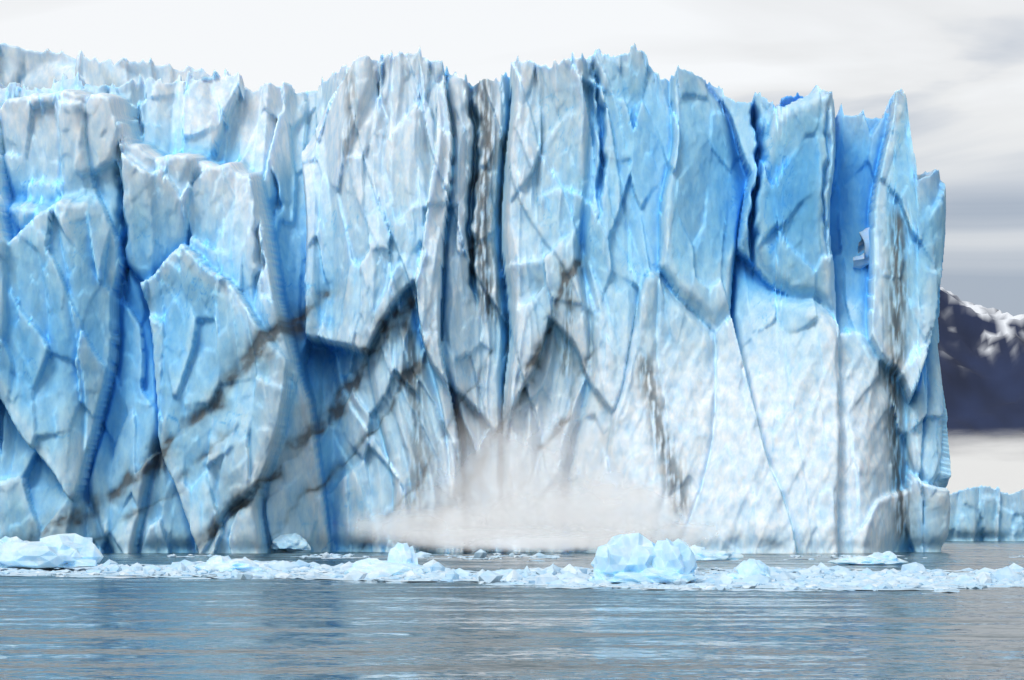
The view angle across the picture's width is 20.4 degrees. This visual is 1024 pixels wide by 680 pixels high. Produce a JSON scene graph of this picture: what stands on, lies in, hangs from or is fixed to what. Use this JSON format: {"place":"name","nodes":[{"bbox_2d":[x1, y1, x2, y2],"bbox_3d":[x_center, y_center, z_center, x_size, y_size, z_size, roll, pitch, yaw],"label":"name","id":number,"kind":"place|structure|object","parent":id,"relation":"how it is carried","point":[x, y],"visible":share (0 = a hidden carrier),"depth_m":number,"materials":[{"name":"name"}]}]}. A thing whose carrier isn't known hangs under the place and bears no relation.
{"place":"outdoors","nodes":[
{"label":"outdoors","id":0,"kind":"place"},
{"bbox_2d":[0,541,1023,679],"bbox_3d":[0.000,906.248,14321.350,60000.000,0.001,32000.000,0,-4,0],"label":"lake water","id":1,"kind":"structure","parent":0,"point":[53,627],"depth_m":105.27,"materials":[{"name":"blue liquid"}]},
{"bbox_2d":[271,533,310,550],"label":"ice chunk","id":2,"kind":"object","parent":1,"relation":"on","point":[293,542],"visible":1,"depth_m":337.40,"materials":[{"name":"white ice"}]},
{"bbox_2d":[344,542,430,575],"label":"ice chunk","id":3,"kind":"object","parent":1,"relation":"in","point":[402,558],"depth_m":195.95,"materials":[{"name":"white ice"}]},
{"bbox_2d":[0,43,950,553],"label":"glacier front","id":4,"kind":"object","parent":1,"relation":"in","point":[362,303],"visible":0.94,"depth_m":345.01,"materials":[{"name":"blue ice"}]},
{"bbox_2d":[0,43,211,90],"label":"glacier seracs","id":5,"kind":"object","parent":4,"relation":"attached to","point":[31,69],"visible":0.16,"depth_m":379.97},
{"bbox_2d":[390,478,698,549],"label":"calving spray","id":6,"kind":"object","parent":1,"relation":"on","point":[515,509],"visible":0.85,"depth_m":329.26,"materials":[{"name":"white"}]},
{"bbox_2d":[689,545,743,560],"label":"ice floe","id":7,"kind":"object","parent":1,"relation":"on","point":[702,554],"visible":0.65,"depth_m":263.81,"materials":[{"name":"white ice"}]},
{"bbox_2d":[828,551,907,564],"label":"iceberg","id":8,"kind":"object","parent":1,"relation":"on","point":[884,558],"visible":1,"depth_m":247.52,"materials":[{"name":"white ice"}]},
{"bbox_2d":[946,485,1023,540],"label":"glacier front","id":9,"kind":"object","parent":1,"relation":"in","point":[984,513],"visible":0.4,"depth_m":519.74,"materials":[{"name":"blue ice"}]},
{"bbox_2d":[0,549,1023,591],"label":"brash ice","id":10,"kind":"structure","parent":0,"point":[821,576],"depth_m":190.32,"materials":[{"name":"white ice"}]},
{"bbox_2d":[0,533,103,568],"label":"iceberg","id":11,"kind":"object","parent":10,"relation":"on","point":[72,550],"visible":1,"depth_m":215.85,"materials":[{"name":"white ice"}]},
{"bbox_2d":[193,555,271,571],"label":"iceberg","id":12,"kind":"object","parent":10,"relation":"on","point":[219,563],"visible":0.91,"depth_m":208.86,"materials":[{"name":"white ice"}]},
{"bbox_2d":[588,533,696,583],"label":"ice chunk","id":13,"kind":"object","parent":10,"relation":"on","point":[630,557],"visible":0.92,"depth_m":173.02,"materials":[{"name":"white ice"}]},
{"bbox_2d":[726,559,769,578],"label":"iceberg","id":14,"kind":"object","parent":10,"relation":"on","point":[747,568],"visible":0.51,"depth_m":184.00,"materials":[{"name":"white ice"}]},
{"bbox_2d":[0,0,1023,315],"label":"sky","id":15,"kind":"structure","parent":0,"point":[958,65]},
{"bbox_2d":[938,287,1023,438],"bbox_3d":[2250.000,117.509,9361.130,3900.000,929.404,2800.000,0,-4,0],"label":"mountain range","id":16,"kind":"structure","parent":0,"point":[981,352],"depth_m":9104.27,"materials":[{"name":"stone"}]},
{"bbox_2d":[946,438,1023,493],"bbox_3d":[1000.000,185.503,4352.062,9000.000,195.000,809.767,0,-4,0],"label":"fog bank","id":17,"kind":"structure","parent":0,"point":[983,462],"depth_m":3951.79,"materials":[{"name":"white"}]}
]}

